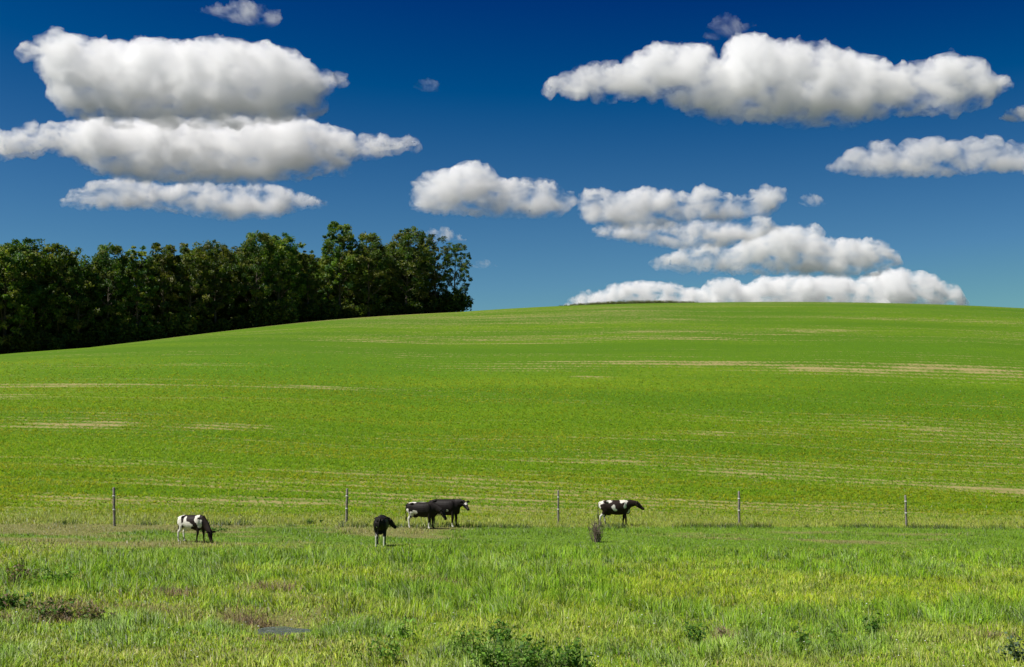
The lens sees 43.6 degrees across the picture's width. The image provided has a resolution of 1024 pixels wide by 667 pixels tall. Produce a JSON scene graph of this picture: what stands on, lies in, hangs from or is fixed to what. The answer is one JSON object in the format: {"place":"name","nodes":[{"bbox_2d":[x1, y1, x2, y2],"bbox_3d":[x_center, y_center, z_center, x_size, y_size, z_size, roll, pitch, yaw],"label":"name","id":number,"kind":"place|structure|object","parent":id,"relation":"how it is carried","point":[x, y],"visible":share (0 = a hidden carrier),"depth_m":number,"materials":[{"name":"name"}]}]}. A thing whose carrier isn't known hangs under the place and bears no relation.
{"place":"outdoors","nodes":[
{"label":"outdoors","id":0,"kind":"place"},
{"bbox_2d":[257,626,310,635],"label":"puddle water","id":1,"kind":"structure","parent":0,"point":[277,630],"depth_m":29.16,"materials":[{"name":"grey liquid"}]},
{"bbox_2d":[0,302,1023,666],"bbox_3d":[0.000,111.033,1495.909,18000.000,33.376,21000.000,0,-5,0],"label":"ground","id":2,"kind":"structure","parent":0,"point":[910,344],"depth_m":121.54,"materials":[{"name":"plant"}]},
{"bbox_2d":[0,258,8,312],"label":"broadleaf tree","id":3,"kind":"object","parent":2,"relation":"on","point":[3,284],"visible":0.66,"depth_m":177.26,"materials":[{"name":"green plant"}]},
{"bbox_2d":[0,341,14,353],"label":"bush","id":4,"kind":"object","parent":2,"relation":"on","point":[5,349],"visible":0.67,"depth_m":175.84,"materials":[{"name":"green plant"}]},
{"bbox_2d":[0,262,17,315],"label":"broadleaf tree","id":5,"kind":"object","parent":2,"relation":"on","point":[6,285],"visible":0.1,"depth_m":181.85,"materials":[{"name":"green plant"}]},
{"bbox_2d":[0,317,28,337],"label":"bush","id":6,"kind":"object","parent":2,"relation":"on","point":[9,328],"visible":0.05,"depth_m":178.91,"materials":[{"name":"green plant"}]},
{"bbox_2d":[0,589,34,612],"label":"bush","id":7,"kind":"object","parent":2,"relation":"on","point":[14,604],"visible":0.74,"depth_m":30.63,"materials":[{"name":"green plant"}]},
{"bbox_2d":[0,239,43,345],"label":"broadleaf tree","id":8,"kind":"object","parent":2,"relation":"on","point":[12,265],"visible":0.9,"depth_m":176.21,"materials":[{"name":"green plant"}]},
{"bbox_2d":[6,562,39,582],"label":"bush","id":9,"kind":"object","parent":2,"relation":"on","point":[17,570],"visible":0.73,"depth_m":35.36,"materials":[{"name":"green plant"}]},
{"bbox_2d":[0,255,54,330],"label":"broadleaf tree","id":10,"kind":"object","parent":2,"relation":"on","point":[14,280],"visible":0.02,"depth_m":183.19,"materials":[{"name":"green plant"}]},
{"bbox_2d":[0,237,68,333],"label":"broadleaf tree","id":11,"kind":"object","parent":2,"relation":"on","point":[42,310],"visible":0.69,"depth_m":178.66,"materials":[{"name":"green plant"}]},
{"bbox_2d":[36,336,52,350],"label":"bush","id":12,"kind":"object","parent":2,"relation":"on","point":[45,345],"visible":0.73,"depth_m":178.52,"materials":[{"name":"green plant"}]},
{"bbox_2d":[26,595,75,621],"bbox_3d":[-10.411,6.216,28.904,1.120,0.535,1.029,0,-5,0],"label":"bush","id":13,"kind":"object","parent":2,"relation":"on","point":[58,609],"visible":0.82,"depth_m":28.84,"materials":[{"name":"green plant"}]},
{"bbox_2d":[24,565,82,590],"bbox_3d":[-12.153,6.520,34.066,1.502,0.696,1.097,1,-5,-14],"label":"bush","id":14,"kind":"object","parent":2,"relation":"on","point":[48,575],"visible":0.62,"depth_m":34.11,"materials":[{"name":"green plant"}]},
{"bbox_2d":[46,336,65,349],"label":"bush","id":15,"kind":"object","parent":2,"relation":"on","point":[56,344],"visible":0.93,"depth_m":179.54,"materials":[{"name":"green plant"}]},
{"bbox_2d":[34,262,92,331],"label":"broadleaf tree","id":16,"kind":"object","parent":2,"relation":"on","point":[70,315],"visible":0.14,"depth_m":184.16,"materials":[{"name":"green plant"}]},
{"bbox_2d":[29,243,101,341],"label":"broadleaf tree","id":17,"kind":"object","parent":2,"relation":"on","point":[60,251],"visible":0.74,"depth_m":180.35,"materials":[{"name":"green plant"}]},
{"bbox_2d":[48,254,105,347],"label":"broadleaf tree","id":18,"kind":"object","parent":2,"relation":"on","point":[81,279],"visible":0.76,"depth_m":181.63,"materials":[{"name":"green plant"}]},
{"bbox_2d":[79,332,99,347],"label":"bush","id":19,"kind":"object","parent":2,"relation":"on","point":[90,340],"visible":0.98,"depth_m":182.12,"materials":[{"name":"green plant"}]},
{"bbox_2d":[64,602,115,622],"bbox_3d":[-9.484,6.291,28.723,1.174,0.427,0.793,-3,-6,35],"label":"bush","id":20,"kind":"object","parent":2,"relation":"on","point":[94,611],"visible":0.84,"depth_m":28.71,"materials":[{"name":"brown plant"}]},
{"bbox_2d":[65,262,130,319],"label":"broadleaf tree","id":21,"kind":"object","parent":2,"relation":"on","point":[105,297],"visible":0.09,"depth_m":188.01,"materials":[{"name":"green plant"}]},
{"bbox_2d":[78,242,135,325],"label":"broadleaf tree","id":22,"kind":"object","parent":2,"relation":"on","point":[102,255],"visible":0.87,"depth_m":184.93,"materials":[{"name":"green plant"}]},
{"bbox_2d":[112,487,115,525],"bbox_3d":[-17.536,7.781,56.395,0.140,2.010,0.184,-3,-5,0],"label":"fence post","id":23,"kind":"object","parent":2,"relation":"on","point":[114,512],"visible":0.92,"depth_m":56.38,"materials":[{"name":"grey"}]},
{"bbox_2d":[114,320,142,343],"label":"bush","id":24,"kind":"object","parent":2,"relation":"on","point":[134,330],"visible":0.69,"depth_m":185.85,"materials":[{"name":"green plant"}]},
{"bbox_2d":[101,260,164,321],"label":"broadleaf tree","id":25,"kind":"object","parent":2,"relation":"on","point":[133,310],"visible":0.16,"depth_m":192.78,"materials":[{"name":"green plant"}]},
{"bbox_2d":[113,245,160,341],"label":"broadleaf tree","id":26,"kind":"object","parent":2,"relation":"on","point":[137,273],"visible":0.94,"depth_m":187.55,"materials":[{"name":"green plant"}]},
{"bbox_2d":[138,320,156,340],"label":"bush","id":27,"kind":"object","parent":2,"relation":"on","point":[145,331],"visible":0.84,"depth_m":187.43,"materials":[{"name":"green plant"}]},
{"bbox_2d":[148,324,167,338],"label":"bush","id":28,"kind":"object","parent":2,"relation":"on","point":[159,332],"visible":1,"depth_m":187.60,"materials":[{"name":"green plant"}]},
{"bbox_2d":[129,255,192,317],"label":"broadleaf tree","id":29,"kind":"object","parent":2,"relation":"on","point":[172,273],"visible":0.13,"depth_m":195.49,"materials":[{"name":"green plant"}]},
{"bbox_2d":[153,312,182,337],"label":"bush","id":30,"kind":"object","parent":2,"relation":"on","point":[161,321],"visible":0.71,"depth_m":189.35,"materials":[{"name":"green plant"}]},
{"bbox_2d":[141,242,197,313],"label":"broadleaf tree","id":31,"kind":"object","parent":2,"relation":"on","point":[169,256],"visible":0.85,"depth_m":190.59,"materials":[{"name":"green plant"}]},
{"bbox_2d":[163,310,201,336],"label":"bush","id":32,"kind":"object","parent":2,"relation":"on","point":[189,322],"visible":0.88,"depth_m":190.26,"materials":[{"name":"green plant"}]},
{"bbox_2d":[161,241,215,334],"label":"broadleaf tree","id":33,"kind":"object","parent":2,"relation":"on","point":[189,264],"visible":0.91,"depth_m":192.28,"materials":[{"name":"green plant"}]},
{"bbox_2d":[177,515,215,542],"bbox_3d":[-12.139,7.493,49.041,1.739,1.090,0.560,-2,-5,24],"label":"cow","id":34,"kind":"object","parent":2,"relation":"on","point":[196,523],"visible":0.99,"depth_m":48.89},
{"bbox_2d":[168,251,224,320],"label":"broadleaf tree","id":35,"kind":"object","parent":2,"relation":"on","point":[210,315],"visible":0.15,"depth_m":200.18,"materials":[{"name":"green plant"}]},
{"bbox_2d":[210,322,221,332],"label":"bush","id":36,"kind":"object","parent":2,"relation":"on","point":[216,328],"visible":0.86,"depth_m":195.45,"materials":[{"name":"green plant"}]},
{"bbox_2d":[193,256,241,319],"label":"broadleaf tree","id":37,"kind":"object","parent":2,"relation":"on","point":[219,314],"visible":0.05,"depth_m":205.40,"materials":[{"name":"green plant"}]},
{"bbox_2d":[188,239,257,322],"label":"broadleaf tree","id":38,"kind":"object","parent":2,"relation":"on","point":[209,249],"visible":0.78,"depth_m":196.22,"materials":[{"name":"green plant"}]},
{"bbox_2d":[217,315,232,330],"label":"bush","id":39,"kind":"object","parent":2,"relation":"on","point":[224,317],"visible":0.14,"depth_m":202.02,"materials":[{"name":"green plant"}]},
{"bbox_2d":[225,308,244,329],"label":"bush","id":40,"kind":"object","parent":2,"relation":"on","point":[242,312],"visible":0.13,"depth_m":202.93,"materials":[{"name":"green plant"}]},
{"bbox_2d":[216,249,255,315],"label":"broadleaf tree","id":41,"kind":"object","parent":2,"relation":"on","point":[242,309],"visible":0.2,"depth_m":203.18,"materials":[{"name":"green plant"}]},
{"bbox_2d":[230,315,248,329],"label":"bush","id":42,"kind":"object","parent":2,"relation":"on","point":[239,322],"visible":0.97,"depth_m":197.44,"materials":[{"name":"green plant"}]},
{"bbox_2d":[237,313,256,328],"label":"bush","id":43,"kind":"object","parent":2,"relation":"on","point":[248,319],"visible":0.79,"depth_m":198.66,"materials":[{"name":"green plant"}]},
{"bbox_2d":[228,246,273,309],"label":"broadleaf tree","id":44,"kind":"object","parent":2,"relation":"on","point":[236,252],"visible":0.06,"depth_m":209.35,"materials":[{"name":"green plant"}]},
{"bbox_2d":[229,230,282,327],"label":"broadleaf tree","id":45,"kind":"object","parent":2,"relation":"on","point":[267,251],"visible":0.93,"depth_m":199.14,"materials":[{"name":"green plant"}]},
{"bbox_2d":[240,254,288,308],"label":"broadleaf tree","id":46,"kind":"object","parent":2,"relation":"on","point":[270,268],"visible":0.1,"depth_m":207.66,"materials":[{"name":"green plant"}]},
{"bbox_2d":[257,300,294,325],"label":"bush","id":47,"kind":"object","parent":2,"relation":"on","point":[281,306],"visible":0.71,"depth_m":199.56,"materials":[{"name":"green plant"}]},
{"bbox_2d":[244,232,308,324],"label":"broadleaf tree","id":48,"kind":"object","parent":2,"relation":"on","point":[289,252],"visible":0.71,"depth_m":202.65,"materials":[{"name":"green plant"}]},
{"bbox_2d":[273,300,299,324],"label":"bush","id":49,"kind":"object","parent":2,"relation":"on","point":[292,309],"visible":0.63,"depth_m":200.19,"materials":[{"name":"green plant"}]},
{"bbox_2d":[273,255,325,306],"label":"broadleaf tree","id":50,"kind":"object","parent":2,"relation":"on","point":[309,266],"visible":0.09,"depth_m":210.52,"materials":[{"name":"green plant"}]},
{"bbox_2d":[291,250,325,321],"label":"broadleaf tree","id":51,"kind":"object","parent":2,"relation":"on","point":[304,261],"visible":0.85,"depth_m":205.43,"materials":[{"name":"green plant"}]},
{"bbox_2d":[292,293,325,321],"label":"bush","id":52,"kind":"object","parent":2,"relation":"on","point":[305,299],"visible":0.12,"depth_m":208.74,"materials":[{"name":"green plant"}]},
{"bbox_2d":[286,254,345,299],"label":"broadleaf tree","id":53,"kind":"object","parent":2,"relation":"on","point":[320,277],"visible":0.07,"depth_m":218.30,"materials":[{"name":"green plant"}]},
{"bbox_2d":[306,304,325,321],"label":"bush","id":54,"kind":"object","parent":2,"relation":"on","point":[322,316],"visible":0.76,"depth_m":205.36,"materials":[{"name":"green plant"}]},
{"bbox_2d":[308,257,345,303],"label":"broadleaf tree","id":55,"kind":"object","parent":2,"relation":"on","point":[327,294],"visible":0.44,"depth_m":212.57,"materials":[{"name":"green plant"}]},
{"bbox_2d":[313,297,342,320],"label":"bush","id":56,"kind":"object","parent":2,"relation":"on","point":[327,307],"visible":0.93,"depth_m":206.30,"materials":[{"name":"green plant"}]},
{"bbox_2d":[332,309,344,318],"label":"bush","id":57,"kind":"object","parent":2,"relation":"on","point":[340,314],"visible":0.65,"depth_m":208.01,"materials":[{"name":"green plant"}]},
{"bbox_2d":[314,221,373,308],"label":"broadleaf tree","id":58,"kind":"object","parent":2,"relation":"on","point":[347,236],"visible":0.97,"depth_m":210.93,"materials":[{"name":"green plant"}]},
{"bbox_2d":[320,251,369,304],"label":"broadleaf tree","id":59,"kind":"object","parent":2,"relation":"on","point":[343,284],"visible":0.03,"depth_m":221.48,"materials":[{"name":"green plant"}]},
{"bbox_2d":[345,488,347,523],"bbox_3d":[-7.925,8.423,61.348,0.140,1.990,0.184,1,-5,0],"label":"fence post","id":60,"kind":"object","parent":2,"relation":"on","point":[346,512],"visible":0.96,"depth_m":61.33,"materials":[{"name":"grey"}]},
{"bbox_2d":[341,303,356,318],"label":"bush","id":61,"kind":"object","parent":2,"relation":"on","point":[349,311],"visible":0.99,"depth_m":208.33,"materials":[{"name":"green plant"}]},
{"bbox_2d":[342,292,371,317],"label":"bush","id":62,"kind":"object","parent":2,"relation":"on","point":[352,301],"visible":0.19,"depth_m":216.34,"materials":[{"name":"green plant"}]},
{"bbox_2d":[335,249,381,317],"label":"broadleaf tree","id":63,"kind":"object","parent":2,"relation":"on","point":[346,300],"visible":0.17,"depth_m":217.50,"materials":[{"name":"green plant"}]},
{"bbox_2d":[354,304,370,317],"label":"bush","id":64,"kind":"object","parent":2,"relation":"on","point":[362,311],"visible":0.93,"depth_m":209.74,"materials":[{"name":"green plant"}]},
{"bbox_2d":[340,232,391,316],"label":"broadleaf tree","id":65,"kind":"object","parent":2,"relation":"on","point":[375,250],"visible":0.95,"depth_m":212.40,"materials":[{"name":"green plant"}]},
{"bbox_2d":[359,296,387,316],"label":"bush","id":66,"kind":"object","parent":2,"relation":"on","point":[375,304],"visible":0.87,"depth_m":213.03,"materials":[{"name":"green plant"}]},
{"bbox_2d":[348,634,402,662],"bbox_3d":[-2.583,6.005,24.299,1.095,0.565,0.763,0,-5,0],"label":"leafy weed","id":67,"kind":"object","parent":2,"relation":"on","point":[394,650],"visible":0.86,"depth_m":24.20,"materials":[{"name":"green plant"}]},
{"bbox_2d":[373,515,396,546],"bbox_3d":[-4.987,7.602,49.247,0.709,1.224,1.994,-1,-5,10],"label":"cow","id":68,"kind":"object","parent":2,"relation":"on","point":[381,523],"visible":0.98,"depth_m":48.52},
{"bbox_2d":[379,305,392,315],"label":"bush","id":69,"kind":"object","parent":2,"relation":"on","point":[385,310],"visible":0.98,"depth_m":213.10,"materials":[{"name":"green plant"}]},
{"bbox_2d":[369,250,409,302],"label":"broadleaf tree","id":70,"kind":"object","parent":2,"relation":"on","point":[385,293],"visible":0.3,"depth_m":218.66,"materials":[{"name":"green plant"}]},
{"bbox_2d":[387,301,405,315],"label":"bush","id":71,"kind":"object","parent":2,"relation":"on","point":[396,307],"visible":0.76,"depth_m":215.22,"materials":[{"name":"green plant"}]},
{"bbox_2d":[399,306,410,314],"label":"bush","id":72,"kind":"object","parent":2,"relation":"on","point":[406,310],"visible":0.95,"depth_m":216.51,"materials":[{"name":"green plant"}]},
{"bbox_2d":[398,614,416,638],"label":"leafy weed","id":73,"kind":"object","parent":2,"relation":"on","point":[402,632],"visible":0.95,"depth_m":27.21,"materials":[{"name":"green plant"}]},
{"bbox_2d":[378,226,438,314],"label":"broadleaf tree","id":74,"kind":"object","parent":2,"relation":"on","point":[406,239],"visible":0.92,"depth_m":217.32,"materials":[{"name":"green plant"}]},
{"bbox_2d":[402,298,425,314],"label":"bush","id":75,"kind":"object","parent":2,"relation":"on","point":[414,307],"visible":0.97,"depth_m":217.61,"materials":[{"name":"green plant"}]},
{"bbox_2d":[391,245,439,291],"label":"broadleaf tree","id":76,"kind":"object","parent":2,"relation":"on","point":[415,260],"visible":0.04,"depth_m":230.96,"materials":[{"name":"green plant"}]},
{"bbox_2d":[398,256,440,311],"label":"broadleaf tree","id":77,"kind":"object","parent":2,"relation":"on","point":[431,288],"visible":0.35,"depth_m":222.28,"materials":[{"name":"green plant"}]},
{"bbox_2d":[405,502,446,528],"bbox_3d":[-3.984,8.440,59.283,2.154,1.290,0.648,-2,-5,20],"label":"cow","id":78,"kind":"object","parent":2,"relation":"on","point":[429,510],"visible":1,"depth_m":59.14},
{"bbox_2d":[408,234,453,312],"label":"broadleaf tree","id":79,"kind":"object","parent":2,"relation":"on","point":[437,274],"visible":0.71,"depth_m":221.96,"materials":[{"name":"green plant"}]},
{"bbox_2d":[430,296,446,312],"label":"bush","id":80,"kind":"object","parent":2,"relation":"on","point":[438,302],"visible":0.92,"depth_m":219.96,"materials":[{"name":"green plant"}]},
{"bbox_2d":[429,499,469,527],"bbox_3d":[-2.948,8.526,60.654,2.372,1.392,0.683,-2,-5,27],"label":"cow","id":81,"kind":"object","parent":2,"relation":"on","point":[452,507],"visible":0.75,"depth_m":60.44},
{"bbox_2d":[437,291,463,312],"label":"bush","id":82,"kind":"object","parent":2,"relation":"on","point":[451,301],"visible":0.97,"depth_m":219.63,"materials":[{"name":"green plant"}]},
{"bbox_2d":[432,242,472,299],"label":"broadleaf tree","id":83,"kind":"object","parent":2,"relation":"on","point":[458,258],"visible":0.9,"depth_m":222.43,"materials":[{"name":"green plant"}]},
{"bbox_2d":[453,293,473,311],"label":"bush","id":84,"kind":"object","parent":2,"relation":"on","point":[466,302],"visible":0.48,"depth_m":222.50,"materials":[{"name":"green plant"}]},
{"bbox_2d":[445,624,489,654],"bbox_3d":[-0.866,6.042,25.062,0.776,0.644,0.778,-4,-6,39],"label":"leafy weed","id":85,"kind":"object","parent":2,"relation":"on","point":[461,637],"visible":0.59,"depth_m":25.04,"materials":[{"name":"green plant"}]},
{"bbox_2d":[473,619,516,647],"bbox_3d":[-0.260,6.168,26.203,0.812,0.649,0.850,5,-6,-45],"label":"leafy weed","id":86,"kind":"object","parent":2,"relation":"on","point":[494,633],"visible":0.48,"depth_m":26.14,"materials":[{"name":"green plant"}]},
{"bbox_2d":[0,349,1023,522],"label":"crop seedlings","id":87,"kind":"object","parent":2,"relation":"on","point":[246,478],"visible":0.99,"depth_m":93.51,"materials":[{"name":"green plant"}]},
{"bbox_2d":[0,444,1023,558],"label":"pasture grass","id":88,"kind":"structure","parent":2,"relation":"on","point":[722,523],"depth_m":60.20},
{"bbox_2d":[0,570,1023,644],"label":"dry grass","id":89,"kind":"structure","parent":2,"relation":"on","point":[243,618],"depth_m":30.93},
{"bbox_2d":[13,585,1013,666],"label":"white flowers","id":90,"kind":"object","parent":2,"relation":"on","point":[588,626],"visible":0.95,"depth_m":26.18,"materials":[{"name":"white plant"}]},
{"bbox_2d":[466,629,580,666],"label":"leafy weed","id":91,"kind":"object","parent":2,"relation":"on","point":[523,656],"visible":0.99,"depth_m":23.47,"materials":[{"name":"green plant"}]},
{"bbox_2d":[557,490,558,520],"bbox_3d":[2.318,8.826,63.964,0.113,1.970,0.159,0,-4,0],"label":"fence post","id":92,"kind":"object","parent":2,"relation":"on","point":[558,505],"visible":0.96,"depth_m":63.97,"materials":[{"name":"grey"}]},
{"bbox_2d":[544,638,599,666],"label":"leafy weed","id":93,"kind":"object","parent":2,"relation":"on","point":[575,660],"visible":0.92,"depth_m":23.82,"materials":[{"name":"green plant"}]},
{"bbox_2d":[586,518,605,541],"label":"bare shrub","id":94,"kind":"object","parent":2,"relation":"on","point":[597,534],"visible":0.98,"depth_m":53.01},
{"bbox_2d":[597,500,644,524],"bbox_3d":[5.392,8.896,63.360,2.331,1.339,0.640,0,-5,6],"label":"cow","id":95,"kind":"object","parent":2,"relation":"on","point":[615,507],"visible":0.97,"depth_m":63.21},
{"bbox_2d":[559,300,697,305],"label":"cornfield","id":96,"kind":"structure","parent":2,"relation":"on","point":[633,302],"depth_m":252.68,"materials":[{"name":"green plant"}]},
{"bbox_2d":[684,622,706,643],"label":"leafy weed","id":97,"kind":"object","parent":2,"relation":"on","point":[690,634],"visible":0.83,"depth_m":27.08,"materials":[{"name":"green plant"}]},
{"bbox_2d":[738,491,739,523],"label":"fence post","id":98,"kind":"object","parent":2,"relation":"on","point":[739,506],"visible":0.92,"depth_m":65.66,"materials":[{"name":"grey"}]},
{"bbox_2d":[794,626,811,651],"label":"leafy weed","id":99,"kind":"object","parent":2,"relation":"on","point":[798,641],"visible":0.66,"depth_m":26.23,"materials":[{"name":"green plant"}]},
{"bbox_2d":[813,624,847,646],"bbox_3d":[6.813,6.420,27.173,0.776,0.559,0.661,0,-5,0],"label":"leafy weed","id":100,"kind":"object","parent":2,"relation":"on","point":[833,634],"visible":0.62,"depth_m":27.15,"materials":[{"name":"green plant"}]},
{"bbox_2d":[860,613,887,639],"bbox_3d":[8.044,6.531,28.381,0.527,0.638,0.448,0,-5,0],"label":"leafy weed","id":101,"kind":"object","parent":2,"relation":"on","point":[874,626],"visible":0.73,"depth_m":28.36,"materials":[{"name":"green plant"}]},
{"bbox_2d":[904,495,907,526],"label":"fence post","id":102,"kind":"object","parent":2,"relation":"on","point":[905,501],"visible":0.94,"depth_m":66.43,"materials":[{"name":"grey"}]},
{"bbox_2d":[995,632,1023,661],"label":"leafy weed","id":103,"kind":"object","parent":2,"relation":"on","point":[1016,655],"visible":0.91,"depth_m":25.50,"materials":[{"name":"green plant"}]},
{"bbox_2d":[0,539,1023,666],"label":"tall grass","id":104,"kind":"structure","parent":0,"point":[965,605],"depth_m":32.36,"materials":[{"name":"plant"}]},
{"bbox_2d":[0,0,1023,311],"label":"sky","id":105,"kind":"structure","parent":0,"point":[578,151],"materials":[{"name":"blue"}]},
{"bbox_2d":[717,625,727,640],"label":"dead plant","id":106,"kind":"object","parent":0,"point":[721,632],"visible":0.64,"depth_m":27.18,"materials":[{"name":"brown plant"}]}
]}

